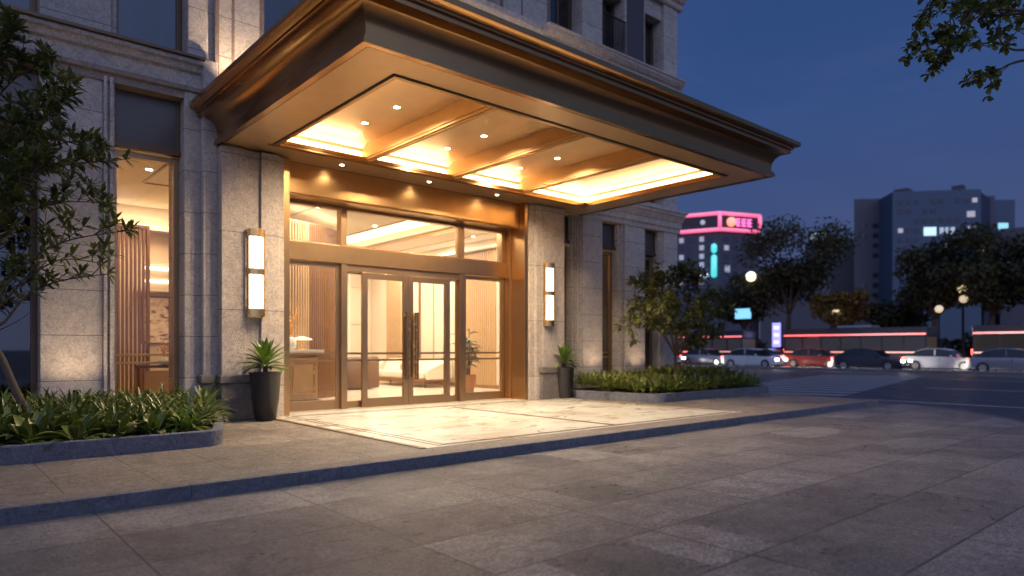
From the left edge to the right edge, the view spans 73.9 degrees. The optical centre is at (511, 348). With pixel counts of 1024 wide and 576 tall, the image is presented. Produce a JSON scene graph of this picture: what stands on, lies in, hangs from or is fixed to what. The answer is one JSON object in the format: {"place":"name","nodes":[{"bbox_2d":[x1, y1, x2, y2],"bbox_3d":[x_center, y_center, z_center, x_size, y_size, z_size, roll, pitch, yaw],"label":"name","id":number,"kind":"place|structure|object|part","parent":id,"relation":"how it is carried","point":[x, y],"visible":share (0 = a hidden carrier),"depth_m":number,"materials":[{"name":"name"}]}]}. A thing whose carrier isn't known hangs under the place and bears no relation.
{"place":"outdoors","nodes":[
{"label":"outdoors","id":0,"kind":"place"},
{"bbox_2d":[290,381,510,413],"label":"lobby floor","id":1,"kind":"structure","parent":0,"point":[388,389],"depth_m":20.09,"materials":[{"name":"stone"}]},
{"bbox_2d":[135,364,168,392],"bbox_3d":[-7.369,0.824,14.728,1.300,0.947,0.500,0,0,-41],"label":"console table","id":2,"kind":"object","parent":1,"relation":"on","point":[154,379],"visible":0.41,"depth_m":14.38,"materials":[{"name":"brown wood"}]},
{"bbox_2d":[156,338,168,364],"bbox_3d":[-7.478,0.057,14.648,0.206,0.581,0.243,0,0,20],"label":"vase","id":3,"kind":"object","parent":2,"relation":"on","point":[163,359],"visible":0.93,"depth_m":14.59,"materials":[{"name":"white ceramic"}]},
{"bbox_2d":[290,350,323,401],"bbox_3d":[-5.459,0.663,16.388,1.580,1.267,0.900,0,0,-41],"label":"reception desk","id":4,"kind":"object","parent":1,"relation":"on","point":[304,382],"visible":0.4,"depth_m":16.32,"materials":[{"name":"brown wood"}]},
{"bbox_2d":[290,298,307,349],"bbox_3d":[-5.394,-0.601,16.442,0.713,1.259,0.655,0,0,18],"label":"table vase","id":5,"kind":"object","parent":4,"relation":"on","point":[293,343],"visible":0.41,"depth_m":16.40,"materials":[{"name":"white ceramic"}]},
{"bbox_2d":[295,337,311,349],"bbox_3d":[-5.170,-0.131,16.771,0.480,0.318,0.480,0,0,-41],"label":"desk lamp","id":6,"kind":"object","parent":4,"relation":"on","point":[302,338],"visible":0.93,"depth_m":16.66,"materials":[{"name":"gold metal"}]},
{"bbox_2d":[347,356,378,389],"bbox_3d":[-5.542,0.773,22.043,2.306,1.047,2.104,0,0,-41],"label":"curved bench","id":7,"kind":"object","parent":1,"relation":"on","point":[353,374],"visible":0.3,"depth_m":21.32,"materials":[{"name":"wood"}]},
{"bbox_2d":[379,358,452,387],"bbox_3d":[-3.695,0.824,24.082,1.179,0.947,4.040,0,0,-41],"label":"sofa","id":8,"kind":"object","parent":1,"relation":"on","point":[430,370],"visible":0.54,"depth_m":23.40,"materials":[{"name":"white fabric"}]},
{"bbox_2d":[450,329,481,391],"bbox_3d":[-1.387,0.358,20.034,0.953,1.877,0.769,0,0,-15],"label":"houseplant","id":9,"kind":"object","parent":1,"relation":"on","point":[470,382],"visible":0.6,"depth_m":19.96,"materials":[{"name":"plant"}]},
{"bbox_2d":[0,402,1023,575],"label":"forecourt paving","id":10,"kind":"structure","parent":0,"point":[886,489],"depth_m":5.80,"materials":[{"name":"grey stone"}]},
{"bbox_2d":[0,0,800,420],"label":"hotel building","id":11,"kind":"structure","parent":10,"relation":"on","point":[226,122],"depth_m":12.76,"materials":[{"name":"stone"}]},
{"bbox_2d":[0,133,36,402],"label":"window","id":12,"kind":"structure","parent":11,"relation":"in","point":[18,341],"depth_m":10.89,"materials":[{"name":"black glass"}]},
{"bbox_2d":[0,0,36,11],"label":"window","id":13,"kind":"structure","parent":11,"relation":"in","point":[31,5],"depth_m":10.95,"materials":[{"name":"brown glass"}]},
{"bbox_2d":[115,149,178,395],"bbox_3d":[-6.506,-1.275,12.073,1.080,4.310,0.120,0,0,-41],"label":"window","id":14,"kind":"structure","parent":11,"relation":"in","point":[175,163],"depth_m":12.33,"materials":[{"name":"brown metal"}]},
{"bbox_2d":[117,0,181,50],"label":"window","id":15,"kind":"structure","parent":11,"relation":"in","point":[159,22],"depth_m":12.18,"materials":[{"name":"blue glass"}]},
{"bbox_2d":[141,296,168,343],"bbox_3d":[-9.009,-0.720,17.301,0.740,1.200,0.055,0,0,-41],"label":"wall picture","id":16,"kind":"object","parent":11,"relation":"attached to","point":[159,317],"depth_m":17.29,"materials":[{"name":"brown paper"}]},
{"bbox_2d":[246,228,264,317],"bbox_3d":[-4.692,-1.380,12.502,0.324,1.620,0.169,0,0,-41],"label":"wall lamp","id":17,"kind":"object","parent":11,"relation":"attached to","point":[255,272],"visible":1,"depth_m":12.43,"materials":[{"name":"white glass"}]},
{"bbox_2d":[264,0,299,32],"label":"window","id":18,"kind":"structure","parent":11,"relation":"in","point":[274,10],"depth_m":13.63,"materials":[{"name":"blue glass"}]},
{"bbox_2d":[361,272,410,407],"bbox_3d":[-2.795,-0.189,15.240,1.177,2.962,0.228,0,0,-41],"label":"door","id":19,"kind":"structure","parent":11,"relation":"in","point":[406,316],"depth_m":15.28,"materials":[{"name":"brown metal"}]},
{"bbox_2d":[290,199,505,262],"bbox_3d":[-2.505,-2.620,15.709,6.046,0.836,0.200,0,0,-41],"label":"transom window","id":20,"kind":"structure","parent":11,"relation":"in","point":[341,211],"depth_m":15.76,"materials":[{"name":"brown metal"}]},
{"bbox_2d":[408,276,449,404],"bbox_3d":[-1.902,-0.189,16.016,1.177,2.962,0.228,0,0,-41],"label":"door","id":21,"kind":"structure","parent":11,"relation":"in","point":[434,398],"depth_m":16.00,"materials":[{"name":"brown metal"}]},
{"bbox_2d":[543,262,554,325],"bbox_3d":[0.968,-1.380,17.422,0.324,1.620,0.169,0,0,-41],"label":"wall lamp","id":22,"kind":"object","parent":11,"relation":"attached to","point":[548,293],"visible":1,"depth_m":17.34,"materials":[{"name":"white glass"}]},
{"bbox_2d":[550,0,571,30],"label":"window","id":23,"kind":"structure","parent":11,"relation":"in","point":[560,10],"depth_m":19.07,"materials":[{"name":"black glass"}]},
{"bbox_2d":[564,245,564,345],"bbox_3d":[1.223,-0.970,18.791,0.600,3.800,0.120,0,0,-41],"label":"window","id":24,"kind":"structure","parent":11,"relation":"in","point":[564,245],"depth_m":18.91,"materials":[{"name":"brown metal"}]},
{"bbox_2d":[602,251,611,373],"bbox_3d":[2.631,-0.970,20.014,0.770,3.800,0.120,0,0,-41],"label":"window","id":25,"kind":"structure","parent":11,"relation":"in","point":[606,255],"depth_m":20.15,"materials":[{"name":"black glass"}]},
{"bbox_2d":[602,0,613,47],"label":"window","id":26,"kind":"structure","parent":11,"relation":"in","point":[607,7],"depth_m":20.31,"materials":[{"name":"black glass"}]},
{"bbox_2d":[645,257,651,368],"bbox_3d":[4.099,-0.970,21.290,0.780,3.800,0.120,0,0,-41],"label":"window","id":27,"kind":"structure","parent":11,"relation":"in","point":[648,260],"depth_m":21.44,"materials":[{"name":"black glass"}]},
{"bbox_2d":[645,21,652,65],"bbox_3d":[4.032,-9.420,21.496,0.950,1.780,0.318,0,0,-41],"label":"window","id":28,"kind":"structure","parent":11,"relation":"in","point":[648,27],"depth_m":21.61,"materials":[{"name":"black glass"}]},
{"bbox_2d":[0,393,856,501],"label":"entrance platform","id":29,"kind":"structure","parent":10,"relation":"on","point":[247,446],"depth_m":8.27,"materials":[{"name":"grey stone"}]},
{"bbox_2d":[0,410,223,465],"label":"planter","id":30,"kind":"object","parent":29,"relation":"on","point":[19,453],"visible":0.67,"depth_m":8.30,"materials":[{"name":"stone"}]},
{"bbox_2d":[0,415,55,443],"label":"leafy plant","id":31,"kind":"object","parent":30,"relation":"on","point":[21,428],"visible":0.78,"depth_m":7.91,"materials":[{"name":"green plant"}]},
{"bbox_2d":[31,411,103,449],"bbox_3d":[-5.329,1.007,8.214,0.807,0.461,0.816,0,0,-41],"label":"leafy plant","id":32,"kind":"object","parent":30,"relation":"on","point":[75,430],"visible":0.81,"depth_m":8.20,"materials":[{"name":"green plant"}]},
{"bbox_2d":[0,1,140,411],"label":"tree","id":33,"kind":"object","parent":30,"relation":"on","point":[23,155],"visible":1,"depth_m":8.87,"materials":[{"name":"green plant"}]},
{"bbox_2d":[0,382,231,439],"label":"groundcover","id":34,"kind":"object","parent":30,"relation":"on","point":[51,413],"visible":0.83,"depth_m":9.35,"materials":[{"name":"green plant"}]},
{"bbox_2d":[94,413,147,437],"bbox_3d":[-4.952,1.021,8.650,0.667,0.455,0.788,0,0,13],"label":"leafy plant","id":35,"kind":"object","parent":30,"relation":"on","point":[124,428],"visible":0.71,"depth_m":8.53,"materials":[{"name":"green plant"}]},
{"bbox_2d":[130,410,180,434],"bbox_3d":[-4.704,1.024,8.902,0.601,0.418,0.680,0,0,7],"label":"leafy plant","id":36,"kind":"object","parent":30,"relation":"on","point":[153,423],"visible":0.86,"depth_m":8.79,"materials":[{"name":"green plant"}]},
{"bbox_2d":[164,402,218,432],"bbox_3d":[-4.366,0.936,9.299,0.745,0.470,0.849,0,0,-41],"label":"strap plant","id":37,"kind":"object","parent":30,"relation":"on","point":[186,424],"visible":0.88,"depth_m":9.15,"materials":[{"name":"green plant"}]},
{"bbox_2d":[192,395,238,425],"bbox_3d":[-4.555,0.907,10.302,0.844,0.484,0.810,0,0,-41],"label":"grass tuft","id":38,"kind":"object","parent":30,"relation":"on","point":[217,412],"visible":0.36,"depth_m":10.25,"materials":[{"name":"green plant"}]},
{"bbox_2d":[239,337,292,420],"bbox_3d":[-4.456,0.538,12.282,0.910,1.511,1.015,0,0,3],"label":"potted agave","id":39,"kind":"object","parent":29,"relation":"on","point":[265,388],"visible":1,"depth_m":12.13,"materials":[{"name":"ceramic"}]},
{"bbox_2d":[276,398,738,447],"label":"marble floor","id":40,"kind":"structure","parent":29,"relation":"on","point":[438,424],"depth_m":12.61,"materials":[{"name":"beige stone"}]},
{"bbox_2d":[275,398,738,448],"bbox_3d":[0.088,1.294,13.399,7.272,0.008,5.090,0,0,-41],"label":"thin floor inlay","id":41,"kind":"object","parent":40,"relation":"on","point":[500,437],"visible":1,"depth_m":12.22,"materials":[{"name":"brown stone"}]},
{"bbox_2d":[554,342,580,397],"bbox_3d":[1.399,0.561,17.776,1.031,1.466,1.010,0,0,-41],"label":"potted agave","id":42,"kind":"object","parent":29,"relation":"on","point":[565,380],"visible":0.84,"depth_m":17.61,"materials":[{"name":"ceramic"}]},
{"bbox_2d":[571,385,768,401],"bbox_3d":[4.450,1.194,19.019,5.830,0.208,2.929,0,0,-41],"label":"planter","id":43,"kind":"object","parent":29,"relation":"on","point":[630,395],"visible":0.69,"depth_m":17.46,"materials":[{"name":"stone"}]},
{"bbox_2d":[595,379,618,393],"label":"strap plant","id":44,"kind":"object","parent":43,"relation":"on","point":[608,389],"visible":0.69,"depth_m":17.30,"materials":[{"name":"green plant"}]},
{"bbox_2d":[641,377,675,397],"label":"strap plant","id":45,"kind":"object","parent":43,"relation":"on","point":[659,390],"visible":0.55,"depth_m":16.83,"materials":[{"name":"green plant"}]},
{"bbox_2d":[573,363,767,392],"bbox_3d":[4.474,0.774,19.042,6.209,0.719,3.416,0,0,-41],"label":"groundcover","id":46,"kind":"object","parent":43,"relation":"on","point":[710,376],"visible":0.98,"depth_m":18.16,"materials":[{"name":"green plant"}]},
{"bbox_2d":[612,257,737,374],"bbox_3d":[4.575,-0.722,18.833,6.484,3.745,3.146,0,0,-41],"label":"tree","id":47,"kind":"object","parent":43,"relation":"on","point":[671,305],"visible":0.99,"depth_m":18.21,"materials":[{"name":"green plant"}]},
{"bbox_2d":[686,378,712,390],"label":"strap plant","id":48,"kind":"object","parent":43,"relation":"on","point":[698,385],"visible":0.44,"depth_m":17.93,"materials":[{"name":"green plant"}]},
{"bbox_2d":[718,377,744,392],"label":"strap plant","id":49,"kind":"object","parent":43,"relation":"on","point":[720,387],"visible":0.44,"depth_m":18.89,"materials":[{"name":"green plant"}]},
{"bbox_2d":[0,402,865,524],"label":"platform kerb","id":50,"kind":"structure","parent":10,"relation":"on","point":[47,510],"depth_m":7.40,"materials":[{"name":"stone"}]},
{"bbox_2d":[0,400,872,506],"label":"platform border","id":51,"kind":"object","parent":10,"relation":"on","point":[138,487],"visible":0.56,"depth_m":7.63,"materials":[{"name":"stone"}]},
{"bbox_2d":[767,393,877,404],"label":"platform end kerb","id":52,"kind":"structure","parent":10,"relation":"on","point":[875,402],"depth_m":18.01,"materials":[{"name":"stone"}]},
{"bbox_2d":[882,402,1023,422],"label":"forecourt kerb","id":53,"kind":"structure","parent":10,"relation":"on","point":[965,411],"depth_m":15.27,"materials":[{"name":"stone"}]},
{"bbox_2d":[677,211,761,345],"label":"neon tower","id":54,"kind":"structure","parent":0,"point":[710,241],"depth_m":151.33,"materials":[{"name":"white"}]},
{"bbox_2d":[760,277,829,347],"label":"shop block","id":55,"kind":"structure","parent":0,"point":[801,317],"depth_m":150.01,"materials":[{"name":"grey concrete"}]},
{"bbox_2d":[677,0,1023,338],"label":"sky","id":56,"kind":"structure","parent":0,"point":[828,77],"materials":[{"name":"blue"}]},
{"bbox_2d":[680,357,1023,420],"bbox_3d":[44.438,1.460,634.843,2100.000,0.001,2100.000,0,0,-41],"label":"road","id":57,"kind":"structure","parent":0,"point":[929,388],"depth_m":25.49,"materials":[{"name":"grey asphalt"}]},
{"bbox_2d":[677,356,684,364],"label":"car","id":58,"kind":"object","parent":57,"relation":"on","point":[680,360],"visible":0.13,"depth_m":57.15,"materials":[{"name":"silver metal"}]},
{"bbox_2d":[680,348,726,365],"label":"car","id":59,"kind":"object","parent":57,"relation":"on","point":[704,355],"visible":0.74,"depth_m":57.83,"materials":[{"name":"silver metal"}]},
{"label":"windows","id":60,"kind":"part","parent":59,"relation":"part of","materials":[{"name":"black glass"}]},
{"bbox_2d":[677,329,756,363],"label":"bus","id":61,"kind":"object","parent":57,"relation":"on","point":[732,341],"visible":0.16,"depth_m":63.01,"materials":[{"name":"paint"}]},
{"bbox_2d":[721,348,786,366],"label":"car","id":62,"kind":"object","parent":57,"relation":"on","point":[748,356],"visible":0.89,"depth_m":51.17,"materials":[{"name":"white paint"}]},
{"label":"windows","id":63,"kind":"part","parent":62,"relation":"part of","materials":[{"name":"black glass"}]},
{"bbox_2d":[758,348,787,365],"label":"car","id":64,"kind":"object","parent":57,"relation":"on","point":[776,352],"visible":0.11,"depth_m":56.95,"materials":[{"name":"silver metal"}]},
{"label":"windows","id":65,"kind":"part","parent":64,"relation":"part of","materials":[{"name":"black glass"}]},
{"bbox_2d":[783,348,838,367],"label":"car","id":66,"kind":"object","parent":57,"relation":"on","point":[805,357],"visible":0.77,"depth_m":50.87,"materials":[{"name":"red paint"}]},
{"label":"windows","id":67,"kind":"part","parent":66,"relation":"part of","materials":[{"name":"black glass"}]},
{"bbox_2d":[677,318,972,357],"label":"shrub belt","id":68,"kind":"object","parent":57,"relation":"on","point":[948,344],"visible":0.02,"depth_m":58.66,"materials":[{"name":"green plant"}]},
{"bbox_2d":[805,240,853,328],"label":"plain grey block","id":69,"kind":"structure","parent":57,"relation":"on","point":[843,280],"depth_m":185.61,"materials":[{"name":"grey concrete"}]},
{"bbox_2d":[763,375,921,395],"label":"crosswalk","id":70,"kind":"structure","parent":57,"relation":"on","point":[869,376],"depth_m":27.51,"materials":[{"name":"paint"}]},
{"bbox_2d":[679,365,1023,374],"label":"median kerb","id":71,"kind":"structure","parent":57,"relation":"on","point":[897,370],"depth_m":42.47,"materials":[{"name":"concrete"}]},
{"bbox_2d":[681,364,1023,407],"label":"road lines","id":72,"kind":"object","parent":57,"relation":"on","point":[952,388],"visible":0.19,"depth_m":19.05,"materials":[{"name":"paint"}]},
{"bbox_2d":[783,325,938,365],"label":"bus","id":73,"kind":"object","parent":57,"relation":"on","point":[897,342],"visible":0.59,"depth_m":53.95,"materials":[{"name":"paint"}]},
{"bbox_2d":[831,348,911,368],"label":"car","id":74,"kind":"object","parent":57,"relation":"on","point":[865,357],"visible":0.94,"depth_m":44.91,"materials":[{"name":"paint"}]},
{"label":"windows","id":75,"kind":"part","parent":74,"relation":"part of","materials":[{"name":"black glass"}]},
{"bbox_2d":[854,184,994,347],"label":"stepped office block","id":76,"kind":"structure","parent":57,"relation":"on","point":[888,225],"depth_m":162.72,"materials":[{"name":"white"}]},
{"bbox_2d":[861,283,866,287],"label":"window","id":77,"kind":"structure","parent":76,"relation":"in","point":[863,285],"depth_m":171.63,"materials":[{"name":"glass"}]},
{"bbox_2d":[873,233,878,237],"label":"window","id":78,"kind":"structure","parent":76,"relation":"in","point":[875,235],"depth_m":171.30,"materials":[{"name":"glass"}]},
{"bbox_2d":[873,243,878,247],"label":"window","id":79,"kind":"structure","parent":76,"relation":"in","point":[875,245],"depth_m":171.30,"materials":[{"name":"black glass"}]},
{"bbox_2d":[873,253,878,257],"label":"window","id":80,"kind":"structure","parent":76,"relation":"in","point":[875,255],"depth_m":171.30,"materials":[{"name":"glass"}]},
{"bbox_2d":[873,273,878,277],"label":"window","id":81,"kind":"structure","parent":76,"relation":"in","point":[875,275],"depth_m":171.30,"materials":[{"name":"glass"}]},
{"bbox_2d":[922,218,927,222],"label":"window","id":82,"kind":"structure","parent":76,"relation":"in","point":[924,220],"depth_m":161.82,"materials":[{"name":"glass"}]},
{"bbox_2d":[924,227,935,235],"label":"window","id":83,"kind":"structure","parent":76,"relation":"in","point":[928,231],"depth_m":161.65,"materials":[{"name":"white glass"}]},
{"bbox_2d":[955,198,960,202],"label":"window","id":84,"kind":"structure","parent":76,"relation":"in","point":[957,200],"depth_m":160.70,"materials":[{"name":"glass"}]},
{"bbox_2d":[955,217,960,221],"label":"window","id":85,"kind":"structure","parent":76,"relation":"in","point":[957,219],"depth_m":160.70,"materials":[{"name":"glass"}]},
{"bbox_2d":[967,211,974,216],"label":"window","id":86,"kind":"structure","parent":76,"relation":"in","point":[969,213],"depth_m":160.25,"materials":[{"name":"white glass"}]},
{"bbox_2d":[901,348,975,370],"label":"car","id":87,"kind":"object","parent":57,"relation":"on","point":[924,359],"visible":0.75,"depth_m":44.46,"materials":[{"name":"white paint"}]},
{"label":"windows","id":88,"kind":"part","parent":87,"relation":"part of","materials":[{"name":"black glass"}]},
{"bbox_2d":[966,348,1023,370],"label":"car","id":89,"kind":"object","parent":57,"relation":"on","point":[1001,359],"visible":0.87,"depth_m":39.30,"materials":[{"name":"silver metal"}]},
{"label":"windows","id":90,"kind":"part","parent":89,"relation":"part of","materials":[{"name":"black glass"}]},
{"bbox_2d":[971,324,1023,356],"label":"bus","id":91,"kind":"object","parent":57,"relation":"on","point":[986,337],"visible":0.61,"depth_m":47.32,"materials":[{"name":"paint"}]},
{"bbox_2d":[898,0,1023,102],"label":"overhanging tree","id":92,"kind":"object","parent":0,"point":[945,35],"visible":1,"depth_m":8.61,"materials":[{"name":"green plant"}]},
{"bbox_2d":[995,200,1014,324],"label":"narrow tower","id":93,"kind":"structure","parent":0,"point":[1004,213],"depth_m":182.03,"materials":[{"name":"white"}]},
{"bbox_2d":[998,223,1007,229],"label":"window","id":94,"kind":"structure","parent":93,"relation":"in","point":[1000,225],"depth_m":181.92,"materials":[{"name":"blue glass"}]},
{"bbox_2d":[1000,227,1023,324],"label":"office block","id":95,"kind":"structure","parent":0,"point":[1014,315],"depth_m":173.71,"materials":[{"name":"grey concrete"}]},
{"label":"far pavement","id":96,"kind":"structure","parent":0,"visible":0},
{"bbox_2d":[711,271,774,330],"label":"street tree","id":97,"kind":"object","parent":96,"relation":"on","point":[730,318],"visible":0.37,"depth_m":68.81,"materials":[{"name":"green plant"}]},
{"bbox_2d":[735,308,752,329],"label":"hanging sign","id":98,"kind":"object","parent":96,"relation":"on","point":[744,313],"visible":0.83,"depth_m":66.16,"materials":[{"name":"blue plastic"}]},
{"bbox_2d":[746,272,755,330],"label":"street lamp","id":99,"kind":"object","parent":96,"relation":"on","point":[750,276],"visible":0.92,"depth_m":66.15,"materials":[{"name":"white"}]},
{"bbox_2d":[772,322,781,348],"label":"lightbox sign","id":100,"kind":"object","parent":96,"relation":"on","point":[776,335],"visible":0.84,"depth_m":62.97,"materials":[{"name":"purple plastic"}]},
{"bbox_2d":[722,213,861,328],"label":"street tree","id":101,"kind":"object","parent":96,"relation":"on","point":[795,281],"visible":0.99,"depth_m":64.01,"materials":[{"name":"green plant"}]},
{"bbox_2d":[807,288,874,327],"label":"street tree","id":102,"kind":"object","parent":96,"relation":"on","point":[850,307],"visible":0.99,"depth_m":60.15,"materials":[{"name":"green plant"}]},
{"bbox_2d":[866,298,931,326],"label":"street tree","id":103,"kind":"object","parent":96,"relation":"on","point":[890,314],"visible":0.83,"depth_m":58.43,"materials":[{"name":"green plant"}]},
{"bbox_2d":[890,241,980,326],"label":"street tree","id":104,"kind":"object","parent":96,"relation":"on","point":[924,290],"visible":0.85,"depth_m":55.01,"materials":[{"name":"green plant"}]},
{"bbox_2d":[935,305,942,347],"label":"street lamp","id":105,"kind":"object","parent":96,"relation":"on","point":[938,309],"visible":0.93,"depth_m":54.14,"materials":[{"name":"white"}]},
{"bbox_2d":[957,285,965,354],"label":"street lamp","id":106,"kind":"object","parent":96,"relation":"on","point":[962,321],"visible":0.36,"depth_m":52.92,"materials":[{"name":"black metal"}]},
{"bbox_2d":[959,295,967,355],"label":"street lamp","id":107,"kind":"object","parent":96,"relation":"on","point":[962,299],"visible":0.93,"depth_m":52.87,"materials":[{"name":"white"}]},
{"bbox_2d":[921,221,1023,324],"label":"street tree","id":108,"kind":"object","parent":96,"relation":"on","point":[986,283],"visible":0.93,"depth_m":51.41,"materials":[{"name":"green plant"}]},
{"bbox_2d":[982,251,986,324],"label":"street lamp","id":109,"kind":"object","parent":96,"relation":"on","point":[983,312],"visible":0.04,"depth_m":56.10,"materials":[{"name":"black metal"}]},
{"bbox_2d":[1010,258,1023,301],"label":"street tree","id":110,"kind":"object","parent":96,"relation":"on","point":[1019,270],"visible":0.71,"depth_m":49.68,"materials":[{"name":"green plant"}]}
]}

